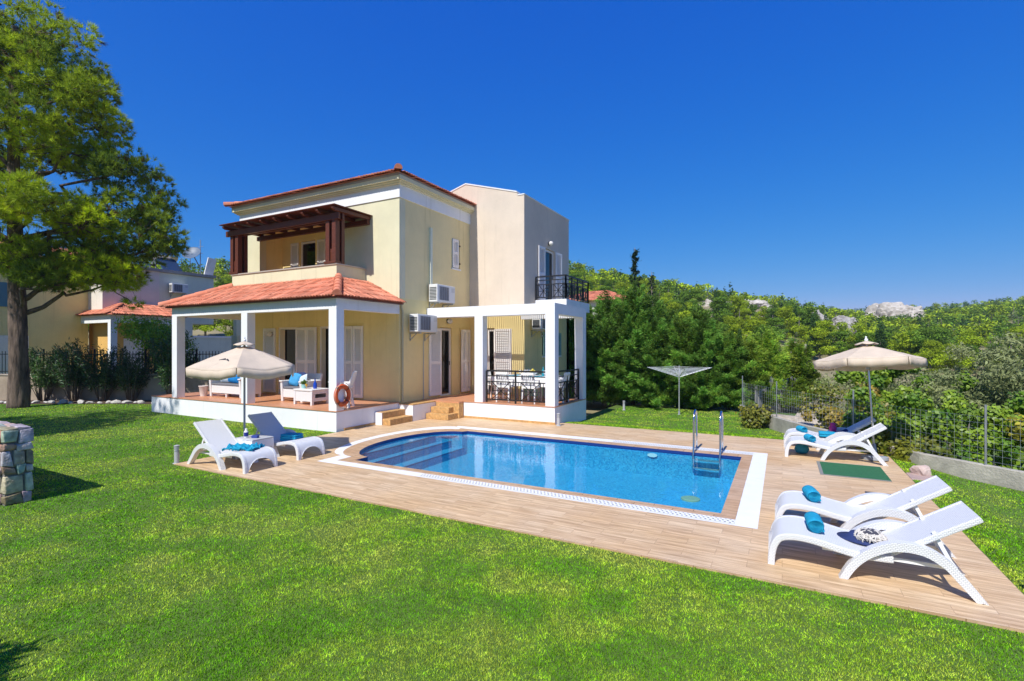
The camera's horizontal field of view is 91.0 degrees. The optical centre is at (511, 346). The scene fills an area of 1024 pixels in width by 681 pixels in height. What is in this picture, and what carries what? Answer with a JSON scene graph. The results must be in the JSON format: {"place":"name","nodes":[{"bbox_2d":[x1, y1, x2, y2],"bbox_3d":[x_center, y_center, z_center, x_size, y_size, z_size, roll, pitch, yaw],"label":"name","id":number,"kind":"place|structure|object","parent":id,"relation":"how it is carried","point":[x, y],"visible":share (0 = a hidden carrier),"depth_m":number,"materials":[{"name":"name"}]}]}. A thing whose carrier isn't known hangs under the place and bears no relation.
{"place":"outdoors","nodes":[
{"label":"outdoors","id":0,"kind":"place"},
{"bbox_2d":[0,403,1023,680],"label":"lawn","id":1,"kind":"structure","parent":0,"point":[382,571],"depth_m":4.27,"materials":[{"name":"plant"}]},
{"bbox_2d":[0,421,33,505],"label":"stone wall","id":2,"kind":"structure","parent":1,"relation":"on","point":[16,466],"depth_m":6.77,"materials":[{"name":"stone"}]},
{"bbox_2d":[0,400,151,403],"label":"planting bed","id":3,"kind":"object","parent":1,"relation":"on","point":[104,401],"depth_m":18.86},
{"bbox_2d":[28,345,62,400],"bbox_3d":[-18.096,0.953,19.418,1.601,2.347,1.568,0,0,-40],"label":"oleander shrub","id":4,"kind":"object","parent":3,"relation":"on","point":[38,374],"visible":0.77,"depth_m":19.30,"materials":[{"name":"green plant"}]},
{"bbox_2d":[37,338,97,400],"bbox_3d":[-16.943,0.872,19.407,1.810,2.511,1.789,0,0,28],"label":"oleander shrub","id":5,"kind":"object","parent":3,"relation":"on","point":[67,373],"visible":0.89,"depth_m":19.12,"materials":[{"name":"green plant"}]},
{"bbox_2d":[74,344,123,400],"bbox_3d":[-15.826,0.992,19.297,1.980,2.271,1.702,0,0,28],"label":"oleander shrub","id":6,"kind":"object","parent":3,"relation":"on","point":[105,378],"visible":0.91,"depth_m":19.17,"materials":[{"name":"green plant"}]},
{"bbox_2d":[113,343,156,400],"bbox_3d":[-14.506,0.990,19.483,1.539,2.274,1.743,0,0,-44],"label":"oleander shrub","id":7,"kind":"object","parent":3,"relation":"on","point":[128,377],"visible":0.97,"depth_m":19.23,"materials":[{"name":"green plant"}]},
{"bbox_2d":[144,330,200,393],"bbox_3d":[-13.117,0.733,19.543,2.032,2.792,2.146,0,0,28],"label":"oleander shrub","id":8,"kind":"object","parent":3,"relation":"on","point":[163,365],"visible":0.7,"depth_m":19.26,"materials":[{"name":"green plant"}]},
{"bbox_2d":[0,0,192,407],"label":"pine tree","id":9,"kind":"object","parent":1,"relation":"on","point":[85,220],"visible":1,"depth_m":17.19,"materials":[{"name":"green plant"}]},
{"bbox_2d":[152,163,588,431],"bbox_3d":[-3.716,-1.689,17.845,12.710,8.378,10.790,0,0,28],"label":"villa","id":10,"kind":"object","parent":1,"relation":"on","point":[331,281],"visible":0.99,"depth_m":15.39,"materials":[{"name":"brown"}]},
{"bbox_2d":[209,379,260,398],"bbox_3d":[-8.851,1.202,16.156,1.660,0.796,0.856,0,0,28],"label":"sofa","id":11,"kind":"object","parent":10,"relation":"on","point":[226,388],"visible":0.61,"depth_m":15.93,"materials":[{"name":"white wicker"}]},
{"bbox_2d":[263,327,305,393],"bbox_3d":[-7.547,0.480,16.797,2.151,2.240,0.200,0,0,28],"label":"veranda door","id":12,"kind":"structure","parent":10,"relation":"in","point":[292,340],"depth_m":16.85,"materials":[{"name":"paint"}]},
{"bbox_2d":[279,373,322,402],"bbox_3d":[-6.212,1.202,14.898,0.960,0.796,0.856,0,0,28],"label":"armchair","id":13,"kind":"object","parent":10,"relation":"on","point":[286,388],"visible":0.43,"depth_m":14.75,"materials":[{"name":"white wicker"}]},
{"bbox_2d":[291,241,314,267],"bbox_3d":[-7.305,-2.600,17.703,1.220,2.160,0.175,0,0,28],"label":"loggia door","id":14,"kind":"structure","parent":10,"relation":"in","point":[307,248],"depth_m":17.74,"materials":[{"name":"paint"}]},
{"bbox_2d":[293,387,328,405],"bbox_3d":[-5.600,1.385,14.072,0.760,0.430,0.620,0,0,28],"label":"coffee table","id":15,"kind":"object","parent":10,"relation":"on","point":[311,395],"visible":0.92,"depth_m":13.88,"materials":[{"name":"white wicker"}]},
{"bbox_2d":[317,239,324,264],"bbox_3d":[-6.116,-2.600,17.065,1.220,2.160,0.175,0,0,28],"label":"loggia door","id":16,"kind":"structure","parent":10,"relation":"in","point":[320,243],"depth_m":17.21,"materials":[{"name":"paint"}]},
{"bbox_2d":[306,326,362,397],"bbox_3d":[-5.518,0.480,15.706,2.444,2.240,0.205,0,0,28],"label":"veranda door","id":17,"kind":"structure","parent":10,"relation":"in","point":[353,335],"depth_m":15.41,"materials":[{"name":"paint"}]},
{"bbox_2d":[334,382,352,408],"bbox_3d":[-4.206,1.206,12.473,0.136,0.665,0.599,0,0,28],"label":"life ring","id":18,"kind":"object","parent":10,"relation":"hanging from","point":[338,388],"visible":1,"depth_m":12.44,"materials":[{"name":"brown"}]},
{"bbox_2d":[410,314,436,340],"bbox_3d":[-2.666,-0.560,15.055,0.420,0.780,0.933,0,0,28],"label":"air conditioner","id":19,"kind":"object","parent":10,"relation":"attached to","point":[420,323],"visible":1,"depth_m":14.80,"materials":[{"name":"white"}]},
{"bbox_2d":[429,284,454,307],"bbox_3d":[-2.226,-1.520,15.874,0.420,0.800,0.953,0,0,28],"label":"air conditioner","id":20,"kind":"object","parent":10,"relation":"attached to","point":[443,294],"visible":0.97,"depth_m":15.60,"materials":[{"name":"white"}]},
{"bbox_2d":[429,328,470,395],"bbox_3d":[-2.075,0.500,16.644,0.227,2.200,2.245,0,0,30],"label":"side door","id":21,"kind":"structure","parent":10,"relation":"in","point":[440,342],"depth_m":16.53,"materials":[{"name":"paint"}]},
{"bbox_2d":[451,238,460,270],"bbox_3d":[-1.919,-3.095,16.954,0.140,1.050,0.520,0,0,28],"label":"upper window","id":22,"kind":"structure","parent":10,"relation":"in","point":[455,243],"depth_m":16.89,"materials":[{"name":"paint"}]},
{"bbox_2d":[488,329,511,392],"bbox_3d":[-0.418,0.500,17.161,0.990,2.200,0.175,0,0,28],"label":"porch door","id":23,"kind":"structure","parent":10,"relation":"in","point":[499,340],"depth_m":17.08,"materials":[{"name":"paint"}]},
{"bbox_2d":[496,372,514,401],"bbox_3d":[-0.179,1.183,14.847,0.450,0.877,0.528,0,0,28],"label":"dining chair","id":24,"kind":"object","parent":10,"relation":"on","point":[501,385],"visible":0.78,"depth_m":14.68,"materials":[{"name":"white plastic"}]},
{"bbox_2d":[521,373,541,403],"bbox_3d":[0.553,1.183,14.455,0.450,0.877,0.528,0,0,28],"label":"dining chair","id":25,"kind":"object","parent":10,"relation":"on","point":[528,380],"visible":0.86,"depth_m":14.28,"materials":[{"name":"white plastic"}]},
{"bbox_2d":[538,245,561,299],"bbox_3d":[1.357,-2.580,18.479,0.230,1.920,1.989,0,0,28],"label":"balcony door","id":26,"kind":"structure","parent":10,"relation":"in","point":[545,257],"depth_m":18.55,"materials":[{"name":"paint"}]},
{"bbox_3d":[0.469,1.252,15.207,1.900,0.735,0.960,0,0,28],"label":"dining table","id":27,"kind":"object","parent":10,"relation":"on","visible":0},
{"bbox_2d":[490,374,562,386],"bbox_3d":[0.469,1.019,15.207,2.019,0.282,1.076,0,0,28],"label":"tablecloth","id":28,"kind":"object","parent":27,"relation":"on","point":[493,378],"visible":0.16,"depth_m":14.83,"materials":[{"name":"white fabric"}]},
{"bbox_2d":[174,464,1023,632],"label":"deck edge","id":29,"kind":"object","parent":1,"relation":"on","point":[913,609],"visible":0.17,"depth_m":4.74,"materials":[{"name":"wood"}]},
{"bbox_2d":[175,417,1023,629],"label":"pool deck","id":30,"kind":"structure","parent":1,"relation":"on","point":[740,550],"depth_m":6.22,"materials":[{"name":"tile"}]},
{"bbox_2d":[187,418,277,473],"bbox_3d":[-4.960,1.739,8.939,1.604,0.764,0.690,0,0,28],"label":"sun lounger","id":31,"kind":"object","parent":30,"relation":"on","point":[217,436],"visible":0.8,"depth_m":8.90,"materials":[{"name":"plastic"}]},
{"bbox_2d":[222,442,264,450],"bbox_3d":[-4.668,1.745,8.785,0.563,0.130,0.452,0,0,8],"label":"crumpled towel","id":32,"kind":"object","parent":31,"relation":"on","point":[243,446],"visible":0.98,"depth_m":8.68,"materials":[{"name":"fabric"}]},
{"bbox_2d":[186,337,294,458],"bbox_3d":[-5.112,0.955,9.623,1.886,2.290,1.957,0,0,28],"label":"parasol","id":33,"kind":"object","parent":30,"relation":"on","point":[244,361],"visible":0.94,"depth_m":9.10,"materials":[{"name":"beige fabric"}]},
{"bbox_2d":[235,434,273,458],"bbox_3d":[-4.826,1.897,9.446,0.500,0.405,0.444,0,0,28],"label":"side table","id":34,"kind":"object","parent":30,"relation":"on","point":[266,440],"visible":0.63,"depth_m":9.38,"materials":[{"name":"plastic"}]},
{"bbox_2d":[248,412,324,459],"bbox_3d":[-4.497,1.739,9.928,1.604,0.764,0.690,0,0,28],"label":"sun lounger","id":35,"kind":"object","parent":30,"relation":"on","point":[268,423],"visible":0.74,"depth_m":9.94,"materials":[{"name":"plastic"}]},
{"bbox_2d":[319,426,767,528],"bbox_3d":[0.324,2.100,9.769,8.170,0.001,4.640,0,0,28],"label":"pool gutter","id":36,"kind":"object","parent":30,"relation":"on","point":[748,512],"visible":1,"depth_m":8.33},
{"bbox_2d":[419,440,752,523],"bbox_3d":[1.627,2.096,9.055,4.700,0.001,4.545,0,0,28],"label":"gutter grating","id":37,"kind":"object","parent":36,"relation":"on","point":[717,519],"visible":1,"depth_m":7.08,"materials":[{"name":"plastic"}]},
{"bbox_2d":[692,409,724,470],"bbox_3d":[3.897,1.835,10.018,0.590,1.131,0.619,0,0,28],"label":"pool ladder","id":38,"kind":"object","parent":36,"relation":"on","point":[721,437],"visible":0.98,"depth_m":9.95,"materials":[{"name":"silver metal"}]},
{"bbox_2d":[357,431,740,512],"bbox_3d":[0.349,2.375,9.647,7.150,0.550,3.670,0,0,28],"label":"pool basin","id":39,"kind":"object","parent":30,"relation":"in","point":[668,477],"visible":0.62,"depth_m":10.45,"materials":[{"name":"tile"}]},
{"bbox_2d":[362,436,464,469],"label":"pool steps","id":40,"kind":"structure","parent":39,"relation":"on","point":[420,453],"depth_m":11.27,"materials":[{"name":"tile"}]},
{"bbox_2d":[338,428,752,519],"bbox_3d":[0.292,2.100,9.740,7.700,0.001,4.120,0,0,28],"label":"pool coping","id":41,"kind":"object","parent":39,"relation":"on","point":[731,505],"visible":1,"depth_m":8.39,"materials":[{"name":"stone"}]},
{"bbox_2d":[784,416,875,449],"bbox_3d":[6.528,1.767,10.410,1.604,0.707,0.690,0,0,28],"label":"sun lounger","id":42,"kind":"object","parent":30,"relation":"on","point":[855,427],"visible":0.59,"depth_m":10.22,"materials":[{"name":"plastic"}]},
{"bbox_2d":[785,423,887,465],"bbox_3d":[6.059,1.767,9.504,1.604,0.707,0.690,0,0,28],"label":"sun lounger","id":43,"kind":"object","parent":30,"relation":"on","point":[860,439],"visible":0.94,"depth_m":9.28,"materials":[{"name":"plastic"}]},
{"bbox_2d":[816,461,891,481],"bbox_3d":[5.728,2.094,8.502,0.950,0.011,1.080,0,0,28],"label":"door mat","id":44,"kind":"object","parent":30,"relation":"on","point":[854,471],"depth_m":8.41,"materials":[{"name":"fabric"}]},
{"bbox_2d":[775,475,955,557],"bbox_3d":[3.868,1.767,5.676,1.604,0.707,0.690,0,0,28],"label":"sun lounger","id":45,"kind":"object","parent":30,"relation":"on","point":[852,512],"visible":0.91,"depth_m":5.55,"materials":[{"name":"plastic"}]},
{"bbox_2d":[802,485,821,501],"bbox_3d":[3.514,1.720,5.901,0.156,0.132,0.280,0,0,18],"label":"rolled towel","id":46,"kind":"object","parent":45,"relation":"on","point":[812,493],"visible":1,"depth_m":5.79,"materials":[{"name":"fabric"}]},
{"bbox_2d":[813,336,927,460],"bbox_3d":[6.750,0.951,9.471,1.789,2.310,1.604,-3,-7,28],"label":"parasol","id":47,"kind":"object","parent":30,"relation":"on","point":[864,357],"visible":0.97,"depth_m":9.22,"materials":[{"name":"beige fabric"}]},
{"bbox_2d":[768,501,988,604],"bbox_3d":[3.326,1.767,4.763,1.604,0.707,0.690,0,0,28],"label":"sun lounger","id":48,"kind":"object","parent":30,"relation":"on","point":[923,535],"visible":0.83,"depth_m":4.54,"materials":[{"name":"plastic"}]},
{"bbox_2d":[804,511,824,532],"bbox_3d":[2.972,1.720,4.943,0.156,0.132,0.280,0,0,24],"label":"rolled towel","id":49,"kind":"object","parent":48,"relation":"on","point":[814,522],"visible":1,"depth_m":4.84,"materials":[{"name":"fabric"}]},
{"bbox_2d":[837,530,873,545],"bbox_3d":[3.360,1.798,4.779,0.472,0.080,0.328,0,0,43],"label":"towel","id":50,"kind":"object","parent":48,"relation":"on","point":[849,536],"visible":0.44,"depth_m":4.78,"materials":[{"name":"blue fabric"}]},
{"bbox_2d":[853,527,887,543],"bbox_3d":[3.367,1.783,4.730,0.271,0.141,0.232,0,0,28],"label":"knotted bag","id":51,"kind":"object","parent":48,"relation":"on","point":[869,535],"visible":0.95,"depth_m":4.67,"materials":[{"name":"white fabric"}]},
{"bbox_2d":[647,366,711,414],"bbox_3d":[5.614,1.520,16.905,1.486,1.760,1.486,0,0,-37],"label":"clothes dryer","id":52,"kind":"object","parent":1,"relation":"on","point":[679,369],"visible":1,"depth_m":16.87,"materials":[{"name":"silver metal"}]},
{"bbox_2d":[735,401,775,428],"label":"bush","id":53,"kind":"object","parent":1,"relation":"on","point":[752,415],"visible":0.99,"depth_m":14.07,"materials":[{"name":"green plant"}]},
{"bbox_2d":[795,379,895,430],"bbox_3d":[8.439,1.720,12.832,2.118,1.780,1.298,0,0,28],"label":"grape vine","id":54,"kind":"object","parent":1,"relation":"on","point":[826,412],"visible":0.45,"depth_m":12.92,"materials":[{"name":"green plant"}]},
{"bbox_2d":[739,405,1023,490],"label":"kerb wall","id":55,"kind":"structure","parent":1,"relation":"on","point":[995,475],"depth_m":8.51,"materials":[{"name":"concrete"}]},
{"bbox_2d":[742,376,1023,468],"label":"wire fence","id":56,"kind":"object","parent":55,"relation":"on","point":[984,435],"visible":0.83,"depth_m":9.36,"materials":[{"name":"metal"}]},
{"bbox_2d":[849,422,956,462],"bbox_3d":[7.489,2.018,9.719,0.990,1.012,1.743,0,0,-30],"label":"bush","id":57,"kind":"object","parent":1,"relation":"on","point":[883,442],"visible":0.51,"depth_m":9.47,"materials":[{"name":"green plant"}]},
{"bbox_2d":[909,465,930,475],"bbox_3d":[6.752,2.079,8.302,0.247,0.269,0.262,0,0,-5],"label":"garden rock","id":58,"kind":"object","parent":1,"relation":"on","point":[924,470],"visible":0.74,"depth_m":8.22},
{"bbox_2d":[840,385,1022,456],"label":"grape vine","id":59,"kind":"object","parent":1,"relation":"on","point":[915,402],"visible":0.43,"depth_m":10.63,"materials":[{"name":"green plant"}]},
{"bbox_2d":[926,391,1023,470],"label":"grape vine","id":60,"kind":"object","parent":1,"relation":"on","point":[994,412],"visible":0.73,"depth_m":9.17,"materials":[{"name":"green plant"}]},
{"bbox_2d":[1001,413,1023,442],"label":"grape vine","id":61,"kind":"object","parent":1,"relation":"on","point":[1017,435],"visible":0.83,"depth_m":8.82,"materials":[{"name":"green plant"}]},
{"bbox_2d":[0,0,1023,629],"label":"sky","id":62,"kind":"structure","parent":0,"point":[842,154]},
{"bbox_2d":[88,271,1021,415],"bbox_3d":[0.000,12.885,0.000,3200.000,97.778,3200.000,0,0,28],"label":"hills","id":63,"kind":"structure","parent":0,"point":[594,407],"depth_m":48.25,"materials":[{"name":"plant"}]},
{"bbox_2d":[0,375,209,399],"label":"garden wall","id":64,"kind":"structure","parent":63,"relation":"on","point":[151,389],"depth_m":19.71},
{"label":"wall coping","id":65,"kind":"object","parent":64,"relation":"on","visible":0},
{"bbox_2d":[0,349,225,373],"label":"iron fence","id":66,"kind":"object","parent":65,"relation":"on","point":[148,354],"visible":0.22,"depth_m":19.81,"materials":[{"name":"black"}]},
{"bbox_2d":[0,242,240,373],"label":"neighbour villa","id":67,"kind":"object","parent":63,"relation":"on","point":[62,320],"visible":0.3,"depth_m":25.16,"materials":[{"name":"paint"}]},
{"bbox_2d":[0,335,28,373],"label":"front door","id":68,"kind":"structure","parent":67,"relation":"in","point":[3,338],"depth_m":22.70,"materials":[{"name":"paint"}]},
{"bbox_2d":[124,339,143,368],"bbox_3d":[-19.531,0.750,25.977,0.050,2.300,0.900,0,0,28],"label":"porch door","id":69,"kind":"structure","parent":67,"relation":"in","point":[129,345],"depth_m":25.91,"materials":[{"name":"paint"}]},
{"bbox_2d":[149,252,182,271],"bbox_3d":[-19.788,-4.796,28.669,1.844,1.289,1.200,0,0,28],"label":"solar heater","id":70,"kind":"object","parent":67,"relation":"on","point":[172,264],"visible":0.39,"depth_m":28.50,"materials":[{"name":"blue metal"}]},
{"bbox_2d":[169,283,187,296],"bbox_3d":[-18.368,-3.070,27.706,0.420,0.760,0.853,0,0,28],"label":"air conditioner","id":71,"kind":"object","parent":67,"relation":"attached to","point":[178,288],"visible":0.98,"depth_m":27.53,"materials":[{"name":"white"}]},
{"bbox_2d":[111,311,198,373],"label":"green tree","id":72,"kind":"object","parent":63,"relation":"on","point":[138,329],"visible":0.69,"depth_m":20.67,"materials":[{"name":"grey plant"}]},
{"bbox_2d":[138,256,1023,349],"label":"forest","id":73,"kind":"object","parent":63,"relation":"on","point":[990,318],"visible":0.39,"depth_m":116.88,"materials":[{"name":"green plant"}]},
{"bbox_2d":[568,300,616,401],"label":"hedge conifer","id":74,"kind":"object","parent":63,"relation":"on","point":[591,321],"visible":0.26,"depth_m":20.50,"materials":[{"name":"green plant"}]},
{"bbox_2d":[569,290,625,322],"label":"hillside house","id":75,"kind":"structure","parent":63,"relation":"on","point":[592,294],"depth_m":38.05,"materials":[{"name":"tile"}]},
{"bbox_2d":[589,287,619,369],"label":"hedge conifer","id":76,"kind":"object","parent":63,"relation":"on","point":[600,308],"visible":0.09,"depth_m":22.22,"materials":[{"name":"green plant"}]},
{"bbox_2d":[570,310,640,405],"bbox_3d":[3.702,0.449,20.309,3.287,3.857,3.582,0,0,-40],"label":"hedge conifer","id":77,"kind":"object","parent":63,"relation":"on","point":[602,334],"visible":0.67,"depth_m":19.79,"materials":[{"name":"green plant"}]},
{"bbox_2d":[587,275,667,405],"bbox_3d":[4.766,-0.261,20.124,4.021,5.334,3.690,0,0,-8],"label":"hedge conifer","id":78,"kind":"object","parent":63,"relation":"on","point":[633,308],"visible":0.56,"depth_m":19.54,"materials":[{"name":"green plant"}]},
{"bbox_2d":[628,249,642,290],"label":"slender conifer","id":79,"kind":"object","parent":63,"relation":"on","point":[633,269],"visible":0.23,"depth_m":25.32,"materials":[{"name":"green plant"}]},
{"bbox_2d":[611,308,692,407],"bbox_3d":[5.496,0.424,19.351,3.354,3.907,3.656,0,0,-33],"label":"hedge conifer","id":80,"kind":"object","parent":63,"relation":"on","point":[645,398],"visible":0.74,"depth_m":18.91,"materials":[{"name":"green plant"}]},
{"bbox_2d":[651,292,678,330],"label":"hedge conifer","id":81,"kind":"object","parent":63,"relation":"on","point":[659,308],"visible":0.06,"depth_m":20.87,"materials":[{"name":"green plant"}]},
{"bbox_2d":[644,311,720,408],"bbox_3d":[6.446,0.511,19.126,2.858,3.752,3.448,0,0,-24],"label":"hedge conifer","id":82,"kind":"object","parent":63,"relation":"on","point":[683,326],"visible":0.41,"depth_m":18.69,"materials":[{"name":"green plant"}]},
{"bbox_2d":[684,288,704,308],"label":"hill tree","id":83,"kind":"object","parent":63,"relation":"on","point":[692,293],"visible":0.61,"depth_m":80.23,"materials":[{"name":"green plant"}]},
{"bbox_2d":[677,303,723,371],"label":"hedge conifer","id":84,"kind":"object","parent":63,"relation":"on","point":[700,316],"visible":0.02,"depth_m":20.28,"materials":[{"name":"green plant"}]},
{"bbox_2d":[673,311,747,409],"bbox_3d":[7.116,0.530,18.600,3.019,3.688,3.290,0,0,27],"label":"hedge conifer","id":85,"kind":"object","parent":63,"relation":"on","point":[707,337],"visible":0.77,"depth_m":18.06,"materials":[{"name":"green plant"}]},
{"bbox_2d":[710,296,730,323],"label":"hill tree","id":86,"kind":"object","parent":63,"relation":"on","point":[719,302],"visible":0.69,"depth_m":67.55,"materials":[{"name":"green plant"}]},
{"bbox_2d":[699,328,767,409],"bbox_3d":[7.970,0.826,18.441,3.034,3.093,2.515,0,0,-10],"label":"hedge conifer","id":87,"kind":"object","parent":63,"relation":"on","point":[732,351],"visible":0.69,"depth_m":17.96,"materials":[{"name":"green plant"}]},
{"bbox_2d":[729,332,783,407],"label":"hedge conifer","id":88,"kind":"object","parent":63,"relation":"on","point":[760,357],"visible":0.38,"depth_m":18.19,"materials":[{"name":"green plant"}]},
{"bbox_2d":[746,324,785,350],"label":"hill tree","id":89,"kind":"object","parent":63,"relation":"on","point":[761,330],"visible":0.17,"depth_m":41.83,"materials":[{"name":"green plant"}]},
{"bbox_2d":[765,317,787,335],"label":"hill tree","id":90,"kind":"object","parent":63,"relation":"on","point":[774,321],"visible":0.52,"depth_m":63.06,"materials":[{"name":"green plant"}]},
{"bbox_2d":[755,376,802,412],"bbox_3d":[10.183,1.904,18.942,4.298,1.605,0.063,0,0,-38],"label":"fence","id":91,"kind":"object","parent":63,"relation":"on","point":[781,409],"visible":0.24,"depth_m":18.48,"materials":[{"name":"metal"}]},
{"bbox_2d":[752,325,806,409],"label":"hedge conifer","id":92,"kind":"object","parent":63,"relation":"on","point":[777,359],"visible":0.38,"depth_m":18.80,"materials":[{"name":"green plant"}]},
{"bbox_2d":[774,305,800,339],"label":"hill tree","id":93,"kind":"object","parent":63,"relation":"on","point":[790,318],"visible":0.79,"depth_m":68.10,"materials":[{"name":"green plant"}]},
{"bbox_2d":[781,336,834,402],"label":"hedge conifer","id":94,"kind":"object","parent":63,"relation":"on","point":[808,374],"visible":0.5,"depth_m":19.50,"materials":[{"name":"green plant"}]},
{"bbox_2d":[806,312,820,359],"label":"hill tree","id":95,"kind":"object","parent":63,"relation":"on","point":[812,323],"visible":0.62,"depth_m":55.24,"materials":[{"name":"green plant"}]},
{"bbox_2d":[808,319,837,359],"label":"hill tree","id":96,"kind":"object","parent":63,"relation":"on","point":[821,333],"visible":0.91,"depth_m":54.53,"materials":[{"name":"green plant"}]},
{"bbox_2d":[827,330,852,354],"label":"hill tree","id":97,"kind":"object","parent":63,"relation":"on","point":[839,335],"visible":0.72,"depth_m":58.09,"materials":[{"name":"green plant"}]},
{"bbox_2d":[831,315,857,332],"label":"rock outcrop","id":98,"kind":"object","parent":63,"relation":"on","point":[841,318],"visible":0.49,"depth_m":114.34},
{"bbox_2d":[874,317,887,348],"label":"hill tree","id":99,"kind":"object","parent":63,"relation":"on","point":[880,331],"visible":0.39,"depth_m":51.96,"materials":[{"name":"green plant"}]},
{"bbox_2d":[810,368,953,418],"bbox_3d":[12.865,1.989,17.357,4.405,3.459,3.602,0,0,28],"label":"olive tree","id":100,"kind":"object","parent":63,"relation":"on","point":[894,384],"visible":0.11,"depth_m":17.36,"materials":[{"name":"green plant"}]},
{"bbox_2d":[864,302,924,320],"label":"rock outcrop","id":101,"kind":"object","parent":63,"relation":"on","point":[893,309],"visible":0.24,"depth_m":215.79,"materials":[{"name":"stone"}]},
{"bbox_2d":[833,367,978,427],"bbox_3d":[10.824,1.385,13.939,3.284,2.276,1.782,0,0,28],"label":"grape vine","id":102,"kind":"object","parent":63,"relation":"on","point":[886,376],"visible":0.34,"depth_m":13.88,"materials":[{"name":"green plant"}]},
{"bbox_2d":[891,331,920,354],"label":"hill tree","id":103,"kind":"object","parent":63,"relation":"on","point":[905,340],"visible":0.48,"depth_m":52.93,"materials":[{"name":"green plant"}]},
{"bbox_2d":[901,328,938,370],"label":"hill tree","id":104,"kind":"object","parent":63,"relation":"on","point":[920,339],"visible":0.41,"depth_m":51.98,"materials":[{"name":"green plant"}]},
{"bbox_2d":[911,339,948,376],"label":"hill tree","id":105,"kind":"object","parent":63,"relation":"on","point":[932,346],"visible":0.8,"depth_m":47.62,"materials":[{"name":"green plant"}]},
{"bbox_2d":[879,342,1021,416],"bbox_3d":[17.372,1.957,19.517,6.298,4.322,5.060,0,0,28],"label":"olive tree","id":106,"kind":"object","parent":63,"relation":"on","point":[964,351],"visible":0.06,"depth_m":19.64,"materials":[{"name":"green plant"}]},
{"bbox_2d":[933,345,976,373],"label":"hill tree","id":107,"kind":"object","parent":63,"relation":"on","point":[949,363],"visible":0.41,"depth_m":47.42,"materials":[{"name":"green plant"}]},
{"bbox_2d":[887,331,1023,448],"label":"olive tree","id":108,"kind":"object","parent":63,"relation":"on","point":[1002,382],"visible":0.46,"depth_m":12.45,"materials":[{"name":"green plant"}]},
{"bbox_2d":[955,329,991,364],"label":"hill tree","id":109,"kind":"object","parent":63,"relation":"on","point":[975,341],"visible":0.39,"depth_m":54.37,"materials":[{"name":"green plant"}]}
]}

